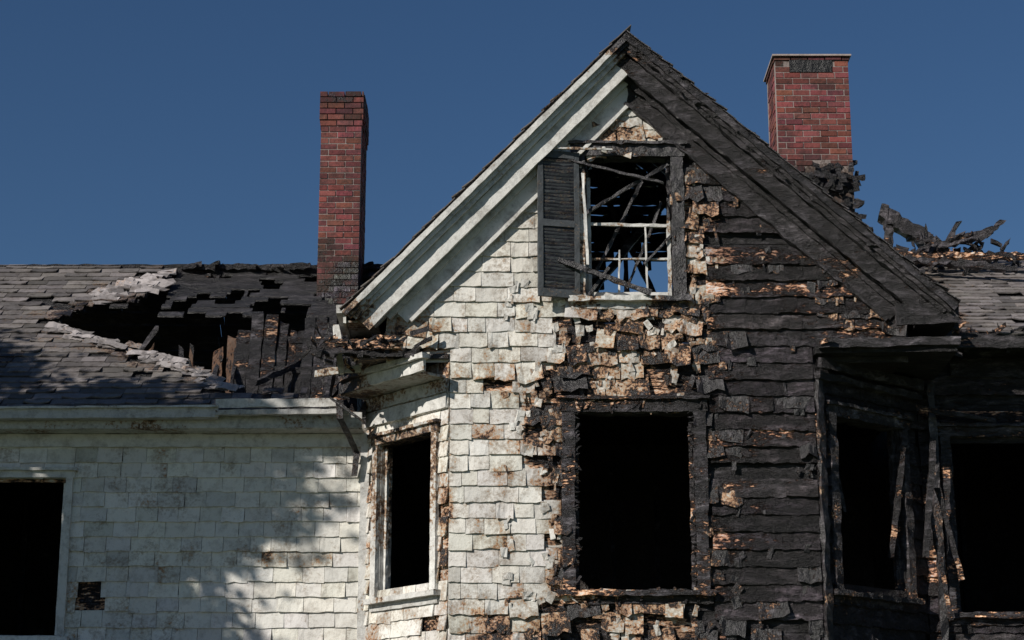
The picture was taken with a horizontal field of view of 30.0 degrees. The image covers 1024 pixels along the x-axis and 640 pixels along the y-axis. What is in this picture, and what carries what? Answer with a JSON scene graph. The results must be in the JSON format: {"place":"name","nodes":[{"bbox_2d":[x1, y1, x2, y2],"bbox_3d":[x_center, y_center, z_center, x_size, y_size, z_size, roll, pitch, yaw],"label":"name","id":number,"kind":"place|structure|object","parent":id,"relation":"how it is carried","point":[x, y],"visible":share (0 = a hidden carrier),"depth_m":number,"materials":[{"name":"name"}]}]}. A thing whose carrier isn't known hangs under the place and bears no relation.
{"place":"outdoors","nodes":[
{"label":"outdoors","id":0,"kind":"place"},
{"bbox_2d":[0,0,1023,335],"label":"sky","id":1,"kind":"structure","parent":0,"point":[151,132],"materials":[{"name":"blue"}]},
{"label":"ground","id":2,"kind":"structure","parent":0,"visible":0},
{"bbox_2d":[0,363,1023,639],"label":"interior walls","id":3,"kind":"structure","parent":2,"relation":"on","point":[632,451],"depth_m":22.31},
{"bbox_2d":[0,448,356,639],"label":"wing sheathing","id":4,"kind":"object","parent":3,"relation":"attached to","point":[88,593],"visible":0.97,"depth_m":18.97,"materials":[{"name":"wood"}]},
{"bbox_2d":[0,467,77,639],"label":"wing window frame","id":5,"kind":"object","parent":4,"relation":"attached to","point":[68,474],"visible":1,"depth_m":19.08,"materials":[{"name":"white wood"}]},
{"bbox_2d":[0,424,366,639],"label":"wing shingles","id":6,"kind":"object","parent":4,"relation":"attached to","point":[282,591],"visible":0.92,"depth_m":19.07,"materials":[{"name":"white wood"}]},
{"bbox_2d":[0,412,363,447],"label":"wing fascia","id":7,"kind":"structure","parent":3,"relation":"attached to","point":[291,431],"depth_m":19.27,"materials":[{"name":"white wood"}]},
{"bbox_2d":[0,398,349,420],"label":"gutter","id":8,"kind":"object","parent":7,"relation":"attached to","point":[109,413],"visible":1,"depth_m":19.00,"materials":[{"name":"metal"}]},
{"bbox_2d":[330,397,364,475],"bbox_3d":[-1.625,1.157,19.031,0.365,0.725,0.492,0,-15,0],"label":"downspout","id":9,"kind":"object","parent":8,"relation":"attached to","point":[340,406],"visible":1,"depth_m":18.97,"materials":[{"name":"metal"}]},
{"bbox_2d":[0,260,382,423],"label":"roof charred framing","id":10,"kind":"object","parent":3,"relation":"on","point":[195,306],"visible":0.32,"depth_m":22.98,"materials":[{"name":"black wood"}]},
{"bbox_2d":[0,270,378,408],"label":"roof deck","id":11,"kind":"structure","parent":10,"relation":"on","point":[57,305],"depth_m":21.45,"materials":[{"name":"grey wood"}]},
{"bbox_2d":[42,268,244,390],"bbox_3d":[-4.137,-0.027,20.773,1.714,2.158,3.156,7,-16,-24],"label":"loose roofing","id":12,"kind":"object","parent":11,"relation":"on","point":[146,283],"visible":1,"depth_m":20.70,"materials":[{"name":"concrete"}]},
{"bbox_2d":[0,264,380,409],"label":"roof shingles","id":13,"kind":"object","parent":11,"relation":"on","point":[31,371],"visible":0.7,"depth_m":20.18,"materials":[{"name":"wood"}]},
{"bbox_2d":[149,336,235,392],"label":"scorched attic boards","id":14,"kind":"object","parent":10,"relation":"attached to","point":[218,355],"visible":0.02,"depth_m":21.27,"materials":[{"name":"brown wood"}]},
{"bbox_2d":[234,312,357,411],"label":"charred knee wall","id":15,"kind":"structure","parent":3,"relation":"on","point":[250,370],"depth_m":20.72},
{"bbox_2d":[316,91,368,411],"bbox_3d":[-2.025,-0.424,22.605,0.540,4.520,0.900,0,-15,0],"label":"brick chimney","id":16,"kind":"object","parent":3,"relation":"on","point":[344,121],"visible":0.56,"depth_m":22.47,"materials":[{"name":"red brick"}]},
{"bbox_2d":[314,305,448,427],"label":"eave cornice","id":17,"kind":"structure","parent":3,"relation":"on","point":[375,381],"depth_m":18.78,"materials":[{"name":"white wood"}]},
{"bbox_2d":[301,323,419,372],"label":"charred hip roof remains","id":18,"kind":"object","parent":17,"relation":"on","point":[320,346],"visible":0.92,"depth_m":18.38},
{"bbox_2d":[345,32,624,325],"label":"gable roof deck","id":19,"kind":"structure","parent":17,"relation":"on","point":[456,197],"depth_m":18.75,"materials":[{"name":"black wood"}]},
{"bbox_2d":[339,25,630,310],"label":"gable roof shingles","id":20,"kind":"object","parent":19,"relation":"on","point":[342,307],"visible":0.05,"depth_m":18.72,"materials":[{"name":"concrete"}]},
{"bbox_2d":[342,33,635,329],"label":"gable rake trim","id":21,"kind":"structure","parent":19,"relation":"attached to","point":[450,244],"depth_m":18.76,"materials":[{"name":"white wood"}]},
{"bbox_2d":[356,162,701,361],"bbox_3d":[1.325,-0.734,20.592,5.870,3.194,2.465,0,-15,0],"label":"attic framing","id":22,"kind":"object","parent":3,"relation":"on","point":[608,184],"visible":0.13,"depth_m":21.59,"materials":[{"name":"black wood"}]},
{"bbox_2d":[812,303,960,400],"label":"eave cornice","id":23,"kind":"structure","parent":3,"relation":"on","point":[927,349],"depth_m":18.48,"materials":[{"name":"black wood"}]},
{"bbox_2d":[626,34,957,302],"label":"gable roof deck","id":24,"kind":"structure","parent":23,"relation":"on","point":[657,165],"depth_m":18.87,"materials":[{"name":"black wood"}]},
{"bbox_2d":[616,33,958,325],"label":"gable rake trim","id":25,"kind":"structure","parent":24,"relation":"attached to","point":[790,216],"depth_m":18.80,"materials":[{"name":"black wood"}]},
{"bbox_2d":[632,49,943,296],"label":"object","id":26,"kind":"object","parent":24,"relation":"attached to","point":[922,271],"visible":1,"depth_m":18.81,"materials":[{"name":"black wood"}]},
{"bbox_2d":[626,30,960,303],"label":"gable roof shingles","id":27,"kind":"object","parent":24,"relation":"on","point":[856,217],"visible":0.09,"depth_m":18.72,"materials":[{"name":"wood"}]},
{"bbox_2d":[916,348,1023,639],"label":"wing sheathing","id":28,"kind":"object","parent":3,"relation":"attached to","point":[973,402],"visible":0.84,"depth_m":19.46,"materials":[{"name":"black wood"}]},
{"bbox_2d":[937,422,1023,625],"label":"wing window frame","id":29,"kind":"object","parent":28,"relation":"attached to","point":[947,432],"visible":0.96,"depth_m":19.15,"materials":[{"name":"black wood"}]},
{"bbox_2d":[917,358,1023,639],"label":"wing clapboards","id":30,"kind":"object","parent":3,"relation":"attached to","point":[990,376],"visible":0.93,"depth_m":19.41,"materials":[{"name":"black wood"}]},
{"bbox_2d":[918,259,1023,352],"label":"roof deck","id":31,"kind":"structure","parent":3,"relation":"on","point":[1006,342],"depth_m":19.17,"materials":[{"name":"black wood"}]},
{"bbox_2d":[763,54,873,231],"bbox_3d":[3.616,-1.176,22.396,1.092,3.865,0.922,0,-15,0],"label":"brick chimney","id":32,"kind":"object","parent":31,"relation":"on","point":[809,119],"visible":0.41,"depth_m":22.38,"materials":[{"name":"red brick"}]},
{"bbox_2d":[877,203,1023,275],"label":"charred roof debris","id":33,"kind":"object","parent":31,"relation":"on","point":[933,251],"visible":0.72,"depth_m":21.69,"materials":[{"name":"black wood"}]},
{"bbox_2d":[916,260,1023,334],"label":"roof shingles","id":34,"kind":"object","parent":31,"relation":"on","point":[988,299],"visible":0.45,"depth_m":20.69,"materials":[{"name":"wood"}]},
{"bbox_2d":[386,120,907,639],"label":"gable sheathing","id":35,"kind":"object","parent":2,"relation":"on","point":[684,626],"visible":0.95,"depth_m":18.43,"materials":[{"name":"wood"}]},
{"bbox_2d":[568,140,691,309],"bbox_3d":[1.145,-0.927,18.901,1.208,1.742,0.263,0,-15,0],"label":"gable window frame","id":36,"kind":"object","parent":35,"relation":"attached to","point":[670,153],"visible":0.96,"depth_m":18.87,"materials":[{"name":"black wood"}]},
{"bbox_2d":[537,150,579,297],"bbox_3d":[0.456,-0.946,18.763,0.426,1.505,0.041,4,-15,-13],"label":"louvered shutter","id":37,"kind":"object","parent":36,"relation":"attached to","point":[558,228],"visible":1,"depth_m":18.75,"materials":[{"name":"paint"}]},
{"bbox_2d":[553,147,611,264],"bbox_3d":[0.626,-1.126,18.805,0.749,1.215,0.059,2,-15,-7],"label":"window frame","id":38,"kind":"structure","parent":36,"relation":"attached to","point":[584,200],"depth_m":18.85,"materials":[{"name":"white wood"}]},
{"bbox_2d":[557,159,671,295],"bbox_3d":[1.013,-0.876,18.906,1.154,1.460,0.374,0,-15,0],"label":"broken sash","id":39,"kind":"object","parent":36,"relation":"attached to","point":[591,272],"visible":0.99,"depth_m":18.89,"materials":[{"name":"grey wood"}]},
{"bbox_2d":[557,395,716,604],"bbox_3d":[1.169,1.710,18.195,1.494,2.003,0.262,0,-15,0],"label":"window frame","id":40,"kind":"object","parent":35,"relation":"attached to","point":[697,459],"visible":0.98,"depth_m":18.16,"materials":[{"name":"black wood"}]},
{"bbox_2d":[386,109,906,639],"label":"gable shingles","id":41,"kind":"object","parent":35,"relation":"attached to","point":[466,311],"visible":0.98,"depth_m":18.40,"materials":[{"name":"white wood"}]},
{"bbox_2d":[500,110,887,639],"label":"splintered remnants","id":42,"kind":"object","parent":41,"relation":"attached to","point":[544,508],"visible":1,"depth_m":18.43,"materials":[{"name":"brown wood"}]},
{"bbox_2d":[703,178,907,639],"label":"charred clapboards","id":43,"kind":"object","parent":35,"relation":"attached to","point":[773,316],"visible":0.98,"depth_m":18.40,"materials":[{"name":"black wood"}]},
{"bbox_2d":[368,379,926,639],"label":"bay sheathing","id":44,"kind":"object","parent":2,"relation":"on","point":[430,623],"visible":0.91,"depth_m":18.30,"materials":[{"name":"brown wood"}]},
{"bbox_2d":[362,418,445,611],"bbox_3d":[-1.013,1.922,18.640,0.251,1.771,1.126,13,-20,-39],"label":"bay window frame","id":45,"kind":"object","parent":44,"relation":"attached to","point":[383,443],"visible":0.95,"depth_m":18.81,"materials":[{"name":"white wood"}]},
{"bbox_2d":[363,360,449,639],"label":"bay shingles","id":46,"kind":"object","parent":44,"relation":"attached to","point":[405,623],"visible":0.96,"depth_m":18.39,"materials":[{"name":"white wood"}]},
{"bbox_2d":[357,379,948,639],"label":"corner boards","id":47,"kind":"object","parent":44,"relation":"attached to","point":[824,521],"visible":0.93,"depth_m":18.82,"materials":[{"name":"wood"}]},
{"bbox_2d":[333,321,1023,620],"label":"hanging char pieces","id":48,"kind":"object","parent":44,"relation":"attached to","point":[930,523],"visible":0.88,"depth_m":18.78,"materials":[{"name":"black wood"}]},
{"bbox_2d":[812,352,929,639],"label":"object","id":49,"kind":"object","parent":44,"relation":"attached to","point":[854,621],"visible":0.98,"depth_m":18.64,"materials":[{"name":"black wood"}]},
{"bbox_2d":[824,400,925,610],"bbox_3d":[3.480,1.835,18.661,1.310,1.962,0.268,12,-19,-38],"label":"bay window frame","id":50,"kind":"object","parent":44,"relation":"attached to","point":[893,425],"visible":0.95,"depth_m":18.79,"materials":[{"name":"black wood"}]}
]}

